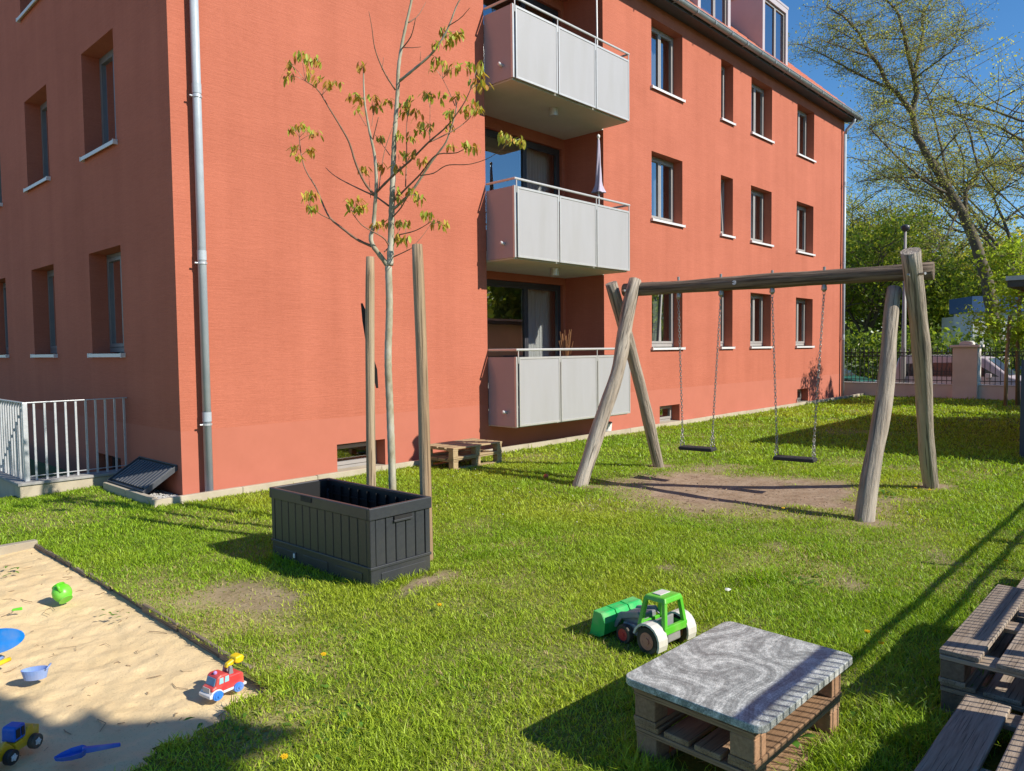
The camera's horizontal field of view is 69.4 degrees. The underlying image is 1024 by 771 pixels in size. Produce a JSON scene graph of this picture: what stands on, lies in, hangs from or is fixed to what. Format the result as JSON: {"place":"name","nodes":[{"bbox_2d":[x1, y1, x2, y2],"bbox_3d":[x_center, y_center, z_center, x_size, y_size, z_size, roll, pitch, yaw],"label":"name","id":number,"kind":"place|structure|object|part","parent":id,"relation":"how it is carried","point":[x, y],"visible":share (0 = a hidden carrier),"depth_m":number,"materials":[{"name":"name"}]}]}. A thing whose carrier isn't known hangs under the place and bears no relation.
{"place":"outdoors","nodes":[
{"label":"outdoors","id":0,"kind":"place"},
{"bbox_2d":[0,548,267,770],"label":"sandbox sand","id":1,"kind":"structure","parent":0,"point":[117,692],"depth_m":3.91,"materials":[{"name":"beige sand"}]},
{"bbox_2d":[0,656,10,665],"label":"toy spade handle","id":2,"kind":"object","parent":1,"relation":"on","point":[5,660],"visible":1,"depth_m":3.96,"materials":[{"name":"yellow plastic"}]},
{"bbox_2d":[0,628,24,652],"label":"frisbee","id":3,"kind":"object","parent":1,"relation":"on","point":[10,638],"visible":1,"depth_m":4.07,"materials":[{"name":"blue plastic"}]},
{"bbox_2d":[0,721,42,765],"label":"toy loader","id":4,"kind":"object","parent":1,"relation":"on","point":[17,737],"visible":1,"depth_m":3.07,"materials":[{"name":"plastic"}]},
{"bbox_2d":[16,728,20,738],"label":"cab window","id":5,"kind":"structure","parent":4,"relation":"in","point":[18,733],"depth_m":3.07,"materials":[{"name":"plastic"}]},
{"bbox_2d":[21,725,24,734],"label":"cab window","id":6,"kind":"structure","parent":4,"relation":"in","point":[23,727],"depth_m":3.10,"materials":[{"name":"black plastic"}]},
{"bbox_2d":[21,663,51,680],"bbox_3d":[-2.450,1.474,3.805,0.136,0.066,0.076,-2,3,-19],"label":"toy saucepan","id":7,"kind":"object","parent":1,"relation":"on","point":[35,673],"visible":1,"depth_m":3.79,"materials":[{"name":"plastic"}]},
{"bbox_2d":[51,582,72,603],"bbox_3d":[-3.028,1.396,4.977,0.119,0.120,0.180,-30,-23,-32],"label":"ball","id":8,"kind":"object","parent":1,"relation":"on","point":[61,592],"visible":1,"depth_m":4.94,"materials":[{"name":"green plastic"}]},
{"bbox_2d":[54,742,120,761],"bbox_3d":[-1.747,1.501,3.045,0.239,0.030,0.076,-2,3,-28],"label":"toy shovel","id":9,"kind":"object","parent":1,"relation":"on","point":[76,752],"visible":1,"depth_m":3.04,"materials":[{"name":"blue plastic"}]},
{"bbox_2d":[199,653,246,700],"bbox_3d":[-1.418,1.426,3.627,0.126,0.167,0.207,1,3,35],"label":"toy fire engine","id":10,"kind":"object","parent":1,"relation":"on","point":[219,683],"visible":1,"depth_m":3.60,"materials":[{"name":"red plastic"}]},
{"bbox_2d":[148,488,177,498],"bbox_3d":[2.944,0.911,16.325,1.500,0.232,21.450,2,4,43],"label":"gravel strip","id":11,"kind":"object","parent":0,"point":[158,494],"visible":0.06,"depth_m":8.59,"materials":[{"name":"white gravel"}]},
{"bbox_2d":[107,456,177,493],"bbox_3d":[-4.384,1.056,8.767,1.124,0.058,0.464,2,37,43],"label":"ribbed lid","id":12,"kind":"object","parent":11,"relation":"on","point":[143,475],"visible":0.94,"depth_m":8.69,"materials":[{"name":"plastic"}]},
{"bbox_2d":[1,411,666,477],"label":"yard ground","id":13,"kind":"structure","parent":0,"point":[41,466],"depth_m":12.03,"materials":[{"name":"grey concrete"}]},
{"bbox_2d":[0,466,122,497],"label":"stair parapet","id":14,"kind":"structure","parent":13,"relation":"on","point":[10,485],"depth_m":8.91,"materials":[{"name":"concrete"}]},
{"bbox_2d":[0,397,126,481],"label":"stair railing","id":15,"kind":"object","parent":14,"relation":"on","point":[23,444],"visible":1,"depth_m":9.03,"materials":[{"name":"metal"}]},
{"bbox_2d":[0,539,252,668],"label":"sandbox edging","id":16,"kind":"object","parent":13,"relation":"on","point":[15,547],"visible":0.47,"depth_m":4.83,"materials":[{"name":"brown wood"}]},
{"bbox_2d":[0,0,864,507],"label":"apartment building","id":17,"kind":"structure","parent":13,"relation":"on","point":[182,272],"depth_m":11.36,"materials":[{"name":"paint"}]},
{"bbox_2d":[0,167,2,206],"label":"window","id":18,"kind":"structure","parent":17,"relation":"in","point":[1,204],"depth_m":14.06,"materials":[{"name":"white glass"}]},
{"bbox_2d":[0,282,8,357],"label":"window","id":19,"kind":"structure","parent":17,"relation":"in","point":[6,355],"depth_m":14.17,"materials":[{"name":"white glass"}]},
{"bbox_2d":[16,0,37,22],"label":"window","id":20,"kind":"structure","parent":17,"relation":"in","point":[31,4],"depth_m":11.59,"materials":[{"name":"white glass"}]},
{"bbox_2d":[23,101,50,192],"bbox_3d":[-7.392,-3.858,11.712,1.250,1.448,0.354,2,4,43],"label":"window","id":21,"kind":"structure","parent":17,"relation":"in","point":[43,108],"depth_m":12.09,"materials":[{"name":"white glass"}]},
{"bbox_2d":[30,270,57,357],"bbox_3d":[-7.362,-1.164,11.843,1.250,1.433,0.354,2,4,43],"label":"window","id":22,"kind":"structure","parent":17,"relation":"in","point":[50,274],"depth_m":12.22,"materials":[{"name":"white glass"}]},
{"bbox_2d":[79,49,117,161],"bbox_3d":[-5.366,-3.789,9.818,1.260,1.448,0.354,2,4,43],"label":"window","id":23,"kind":"structure","parent":17,"relation":"in","point":[106,63],"depth_m":10.13,"materials":[{"name":"white glass"}]},
{"bbox_2d":[87,252,125,357],"bbox_3d":[-5.335,-1.095,9.949,1.260,1.433,0.354,2,4,43],"label":"window","id":24,"kind":"structure","parent":17,"relation":"in","point":[114,276],"depth_m":10.26,"materials":[{"name":"grey glass"}]},
{"bbox_2d":[112,456,120,469],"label":"window","id":25,"kind":"structure","parent":17,"relation":"in","point":[113,458],"depth_m":10.46,"materials":[{"name":"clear glass"}]},
{"bbox_2d":[337,440,376,468],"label":"window","id":26,"kind":"structure","parent":17,"relation":"in","point":[361,461],"depth_m":10.36,"materials":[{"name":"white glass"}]},
{"bbox_2d":[485,128,559,195],"bbox_3d":[-0.101,-3.416,13.880,0.280,2.560,2.958,2,4,43],"label":"window","id":27,"kind":"structure","parent":17,"relation":"in","point":[540,170],"depth_m":14.62,"materials":[{"name":"grey glass"}]},
{"bbox_2d":[487,279,560,408],"bbox_3d":[-0.071,-0.729,14.010,0.281,2.560,2.958,2,4,43],"label":"window","id":28,"kind":"structure","parent":17,"relation":"in","point":[537,300],"depth_m":14.76,"materials":[{"name":"grey glass"}]},
{"bbox_2d":[519,0,557,24],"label":"window","id":29,"kind":"structure","parent":17,"relation":"in","point":[533,2],"depth_m":14.40,"materials":[{"name":"white glass"}]},
{"bbox_2d":[559,330,572,355],"bbox_3d":[0.946,-0.275,12.865,0.252,1.400,0.257,2,4,43],"label":"dried plant","id":30,"kind":"object","parent":17,"relation":"on","point":[566,352],"visible":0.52,"depth_m":12.82,"materials":[{"name":"plant"}]},
{"bbox_2d":[596,0,597,44],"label":"balcony pole","id":31,"kind":"object","parent":17,"relation":"on","point":[596,22],"visible":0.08,"depth_m":13.25,"materials":[{"name":"white metal"}]},
{"bbox_2d":[591,134,605,204],"bbox_3d":[1.585,-3.425,13.511,0.400,2.296,0.400,2,4,43],"label":"folded parasol","id":32,"kind":"object","parent":17,"relation":"on","point":[598,189],"visible":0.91,"depth_m":13.45,"materials":[{"name":"fabric"}]},
{"bbox_2d":[606,421,611,431],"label":"basement window","id":33,"kind":"structure","parent":17,"relation":"in","point":[609,426],"depth_m":14.13,"materials":[{"name":"white plastic"}]},
{"bbox_2d":[660,405,671,421],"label":"window","id":34,"kind":"structure","parent":17,"relation":"in","point":[665,418],"depth_m":16.46,"materials":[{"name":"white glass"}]},
{"bbox_2d":[650,26,685,102],"bbox_3d":[3.159,-6.894,15.873,0.537,1.560,1.348,2,4,43],"label":"window","id":35,"kind":"structure","parent":17,"relation":"in","point":[658,38],"depth_m":16.14,"materials":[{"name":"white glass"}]},
{"bbox_2d":[651,294,685,349],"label":"window","id":36,"kind":"structure","parent":17,"relation":"in","point":[659,342],"depth_m":16.48,"materials":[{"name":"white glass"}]},
{"bbox_2d":[651,156,685,227],"bbox_3d":[3.170,-4.183,16.022,0.588,1.560,1.348,2,4,43],"label":"window","id":37,"kind":"structure","parent":17,"relation":"in","point":[658,164],"depth_m":16.36,"materials":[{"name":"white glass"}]},
{"bbox_2d":[720,291,734,348],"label":"window","id":38,"kind":"structure","parent":17,"relation":"in","point":[722,301],"depth_m":18.27,"materials":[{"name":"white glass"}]},
{"bbox_2d":[720,180,735,238],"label":"window","id":39,"kind":"structure","parent":17,"relation":"in","point":[722,181],"depth_m":18.15,"materials":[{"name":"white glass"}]},
{"bbox_2d":[720,66,735,125],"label":"window","id":40,"kind":"structure","parent":17,"relation":"in","point":[722,68],"depth_m":18.00,"materials":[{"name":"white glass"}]},
{"bbox_2d":[750,294,772,348],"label":"window","id":41,"kind":"structure","parent":17,"relation":"in","point":[752,296],"depth_m":19.58,"materials":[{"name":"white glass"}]},
{"bbox_2d":[750,190,773,246],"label":"window","id":42,"kind":"structure","parent":17,"relation":"in","point":[754,194],"depth_m":19.52,"materials":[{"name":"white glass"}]},
{"bbox_2d":[751,83,774,143],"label":"window","id":43,"kind":"structure","parent":17,"relation":"in","point":[754,89],"depth_m":19.28,"materials":[{"name":"white plastic"}]},
{"bbox_2d":[797,389,800,400],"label":"window","id":44,"kind":"structure","parent":17,"relation":"in","point":[798,390],"depth_m":21.85,"materials":[{"name":"white plastic"}]},
{"bbox_2d":[795,299,814,347],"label":"window","id":45,"kind":"structure","parent":17,"relation":"in","point":[799,344],"depth_m":21.80,"materials":[{"name":"white plastic"}]},
{"bbox_2d":[796,205,815,255],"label":"window","id":46,"kind":"structure","parent":17,"relation":"in","point":[800,208],"depth_m":21.67,"materials":[{"name":"white plastic"}]},
{"bbox_2d":[797,109,815,162],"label":"window","id":47,"kind":"structure","parent":17,"relation":"in","point":[800,114],"depth_m":21.56,"materials":[{"name":"white plastic"}]},
{"bbox_2d":[1003,315,1011,405],"bbox_3d":[13.034,-0.591,19.460,0.117,2.503,0.160,54,55,87],"label":"young tree stake","id":48,"kind":"object","parent":13,"relation":"on","point":[1006,366],"visible":0.79,"depth_m":19.44,"materials":[{"name":"brown wood"}]},
{"bbox_2d":[1006,275,1023,291],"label":"garage","id":49,"kind":"structure","parent":13,"relation":"on","point":[1016,282],"depth_m":11.02,"materials":[{"name":"metal"}]},
{"bbox_2d":[1019,360,1023,457],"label":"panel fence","id":50,"kind":"object","parent":13,"relation":"on","point":[1021,449],"visible":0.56,"depth_m":10.73,"materials":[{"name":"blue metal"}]},
{"bbox_2d":[0,395,1023,770],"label":"lawn","id":51,"kind":"structure","parent":0,"point":[698,491],"depth_m":5.27,"materials":[{"name":"plant"}]},
{"bbox_2d":[280,753,287,767],"bbox_3d":[-0.902,1.492,2.933,0.032,0.056,0.034,0,3,19],"label":"dandelion","id":52,"kind":"object","parent":51,"relation":"on","point":[284,756],"visible":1,"depth_m":2.93,"materials":[{"name":"yellow plant"}]},
{"bbox_2d":[269,478,431,587],"bbox_3d":[-1.277,1.105,5.742,1.320,0.565,0.577,2,4,42],"label":"garden box","id":53,"kind":"object","parent":51,"relation":"on","point":[365,533],"visible":0.98,"depth_m":5.44,"materials":[{"name":"plastic"}]},
{"bbox_2d":[361,256,377,485],"bbox_3d":[-1.328,0.146,6.865,0.136,2.676,0.251,-1,3,-1],"label":"tree stake","id":54,"kind":"object","parent":51,"relation":"on","point":[368,319],"visible":0.84,"depth_m":6.82,"materials":[{"name":"brown wood"}]},
{"bbox_2d":[281,0,525,489],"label":"sapling tree","id":55,"kind":"object","parent":51,"relation":"on","point":[395,170],"visible":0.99,"depth_m":6.26,"materials":[{"name":"green plant"}]},
{"bbox_2d":[412,244,432,560],"bbox_3d":[-0.697,0.209,5.819,0.101,2.638,0.226,-2,3,-23],"label":"tree stake","id":56,"kind":"object","parent":51,"relation":"on","point":[422,376],"visible":0.8,"depth_m":5.79,"materials":[{"name":"brown wood"}]},
{"bbox_2d":[431,449,501,469],"bbox_3d":[-0.703,1.063,10.690,0.620,0.156,1.000,2,4,42],"label":"wall pallet","id":57,"kind":"object","parent":51,"relation":"on","point":[476,461],"depth_m":10.51,"materials":[{"name":"brown wood"}]},
{"bbox_2d":[430,438,501,459],"bbox_3d":[-0.704,0.907,10.668,0.620,0.156,1.000,2,4,42],"label":"wall pallet","id":58,"kind":"object","parent":57,"relation":"on","point":[455,447],"depth_m":10.52,"materials":[{"name":"brown wood"}]},
{"bbox_2d":[590,589,696,654],"bbox_3d":[0.739,1.288,4.194,0.356,0.303,0.493,-3,4,-42],"label":"toy tractor","id":59,"kind":"object","parent":51,"relation":"on","point":[627,619],"visible":1,"depth_m":4.10,"materials":[{"name":"green plastic"}]},
{"bbox_2d":[635,698,839,770],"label":"half pallet","id":60,"kind":"object","parent":51,"relation":"on","point":[687,734],"visible":0.47,"depth_m":2.90,"materials":[{"name":"brown wood"}]},
{"bbox_2d":[632,674,841,770],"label":"half pallet","id":61,"kind":"object","parent":60,"relation":"on","point":[752,751],"visible":0.41,"depth_m":2.86,"materials":[{"name":"brown wood"}]},
{"bbox_2d":[626,621,851,733],"bbox_3d":[0.946,1.165,3.042,0.842,0.030,0.595,-3,4,-45],"label":"stone table top","id":62,"kind":"object","parent":61,"relation":"on","point":[750,679],"visible":1,"depth_m":2.96,"materials":[{"name":"stone"}]},
{"bbox_2d":[572,247,938,521],"bbox_3d":[2.785,-0.038,8.635,3.703,2.798,2.484,1,3,35],"label":"swing set","id":63,"kind":"object","parent":51,"relation":"on","point":[913,271],"visible":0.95,"depth_m":8.09,"materials":[{"name":"wood"}]},
{"bbox_2d":[676,274,722,451],"bbox_3d":[2.310,-0.269,9.059,0.595,2.141,0.180,1,3,36],"label":"swing","id":64,"kind":"object","parent":63,"relation":"hanging from","point":[698,448],"visible":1,"depth_m":9.06,"materials":[{"name":"silver metal"}]},
{"bbox_2d":[769,267,826,462],"bbox_3d":[3.222,-0.228,8.354,0.622,2.171,0.180,1,3,36],"label":"swing","id":65,"kind":"object","parent":63,"relation":"hanging from","point":[812,459],"visible":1,"depth_m":8.35,"materials":[{"name":"silver metal"}]},
{"bbox_2d":[792,668,987,747],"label":"grass","id":66,"kind":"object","parent":51,"relation":"on","point":[795,743],"visible":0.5,"depth_m":3.21,"materials":[{"name":"green plant"}]},
{"bbox_2d":[914,694,1023,770],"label":"pallet","id":67,"kind":"object","parent":51,"relation":"on","point":[966,738],"visible":1,"depth_m":2.80,"materials":[{"name":"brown wood"}]},
{"bbox_2d":[940,613,1023,714],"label":"pallet","id":68,"kind":"object","parent":51,"relation":"on","point":[1007,690],"visible":0.34,"depth_m":3.28,"materials":[{"name":"brown wood"}]},
{"bbox_2d":[939,584,1023,687],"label":"pallet","id":69,"kind":"object","parent":68,"relation":"on","point":[973,640],"visible":1,"depth_m":3.37,"materials":[{"name":"brown wood"}]},
{"bbox_2d":[956,233,1023,405],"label":"young tree","id":70,"kind":"object","parent":51,"relation":"on","point":[1017,338],"visible":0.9,"depth_m":19.60,"materials":[{"name":"green plant"}]},
{"bbox_2d":[1017,577,1023,613],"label":"pallet","id":71,"kind":"object","parent":51,"relation":"on","point":[1021,608],"visible":0.14,"depth_m":4.57,"materials":[{"name":"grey wood"}]},
{"bbox_2d":[1,472,1022,755],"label":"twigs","id":72,"kind":"object","parent":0,"point":[561,508],"visible":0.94,"depth_m":5.76,"materials":[{"name":"brown wood"}]},
{"bbox_2d":[844,354,911,370],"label":"ground","id":73,"kind":"structure","parent":0,"point":[858,365],"depth_m":81.06,"materials":[{"name":"grey"}]},
{"bbox_2d":[845,195,997,351],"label":"roadside tree","id":74,"kind":"object","parent":73,"relation":"on","point":[856,315],"visible":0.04,"depth_m":55.70,"materials":[{"name":"green plant"}]},
{"bbox_2d":[840,32,1023,273],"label":"tall tree","id":75,"kind":"object","parent":73,"relation":"on","point":[1005,131],"visible":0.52,"depth_m":42.18,"materials":[{"name":"green plant"}]},
{"bbox_2d":[844,382,1020,399],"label":"street wall","id":76,"kind":"structure","parent":73,"relation":"on","point":[985,391],"depth_m":23.04,"materials":[{"name":"concrete"}]},
{"bbox_2d":[844,347,952,383],"bbox_3d":[12.150,-0.672,24.127,3.978,1.150,0.036,2,4,43],"label":"iron railing","id":77,"kind":"object","parent":76,"relation":"on","point":[899,356],"visible":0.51,"depth_m":23.89,"materials":[{"name":"black metal"}]},
{"bbox_2d":[980,346,1023,384],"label":"iron railing","id":78,"kind":"object","parent":76,"relation":"on","point":[995,381],"visible":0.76,"depth_m":22.00,"materials":[{"name":"black metal"}]},
{"bbox_2d":[844,220,1023,367],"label":"distant woodland","id":79,"kind":"object","parent":73,"relation":"on","point":[850,326],"visible":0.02,"depth_m":69.22,"materials":[{"name":"green plant"}]},
{"bbox_2d":[846,154,1023,358],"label":"airy tree","id":80,"kind":"object","parent":73,"relation":"on","point":[849,213],"visible":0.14,"depth_m":50.40,"materials":[{"name":"green plant"}]},
{"bbox_2d":[882,191,1023,317],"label":"roadside tree","id":81,"kind":"object","parent":73,"relation":"on","point":[1019,235],"visible":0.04,"depth_m":57.81,"materials":[{"name":"green plant"}]},
{"bbox_2d":[924,234,1023,295],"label":"roadside tree","id":82,"kind":"object","parent":73,"relation":"on","point":[1005,275],"visible":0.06,"depth_m":50.10,"materials":[{"name":"green plant"}]},
{"bbox_2d":[780,0,1023,349],"label":"sky","id":83,"kind":"structure","parent":0,"point":[1009,19],"materials":[{"name":"blue"}]},
{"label":"pavement","id":84,"kind":"structure","parent":0,"visible":0},
{"bbox_2d":[950,341,984,398],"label":"gate pillar","id":85,"kind":"structure","parent":84,"relation":"on","point":[966,373],"depth_m":22.34,"materials":[{"name":"beige concrete"}]},
{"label":"far verge","id":86,"kind":"structure","parent":0,"visible":0},
{"bbox_2d":[788,0,1023,347],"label":"leaning tree","id":87,"kind":"object","parent":86,"relation":"on","point":[947,189],"visible":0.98,"depth_m":35.67,"materials":[{"name":"green plant"}]},
{"bbox_2d":[845,200,980,372],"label":"roadside tree","id":88,"kind":"object","parent":86,"relation":"on","point":[874,294],"visible":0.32,"depth_m":45.87,"materials":[{"name":"green plant"}]},
{"bbox_2d":[844,316,1023,378],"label":"street hedge","id":89,"kind":"object","parent":86,"relation":"on","point":[935,337],"visible":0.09,"depth_m":35.13,"materials":[{"name":"green plant"}]},
{"bbox_2d":[851,244,1017,354],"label":"roadside tree","id":90,"kind":"object","parent":86,"relation":"on","point":[962,281],"visible":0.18,"depth_m":46.94,"materials":[{"name":"green plant"}]},
{"bbox_2d":[941,296,1023,369],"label":"white building","id":91,"kind":"structure","parent":86,"relation":"on","point":[958,303],"depth_m":38.29,"materials":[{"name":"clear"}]},
{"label":"street","id":92,"kind":"structure","parent":0,"visible":0},
{"bbox_2d":[844,368,876,381],"bbox_3d":[11.955,-0.139,28.565,4.040,1.380,2.000,2,4,43],"label":"parked car","id":93,"kind":"object","parent":92,"relation":"on","point":[848,375],"visible":0.05,"depth_m":27.59,"materials":[{"name":"green paint"}]},
{"bbox_2d":[901,224,909,382],"bbox_3d":[13.555,-2.464,25.558,0.300,6.140,0.300,2,4,43],"label":"street lamp","id":94,"kind":"object","parent":92,"relation":"on","point":[905,228],"visible":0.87,"depth_m":25.53,"materials":[{"name":"grey metal"}]},
{"bbox_2d":[895,355,1020,384],"bbox_3d":[15.461,-0.189,25.278,4.240,1.720,2.060,2,4,43],"label":"parked car","id":95,"kind":"object","parent":92,"relation":"on","point":[945,364],"visible":0.2,"depth_m":24.86,"materials":[{"name":"paint"}]},
{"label":"side window","id":96,"kind":"part","parent":95,"relation":"part of","materials":[{"name":"black glass"}]},
{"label":"side window","id":97,"kind":"part","parent":95,"relation":"part of","materials":[{"name":"brown glass"}]},
{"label":"side window","id":98,"kind":"part","parent":95,"relation":"part of","materials":[{"name":"black glass"}]}
]}

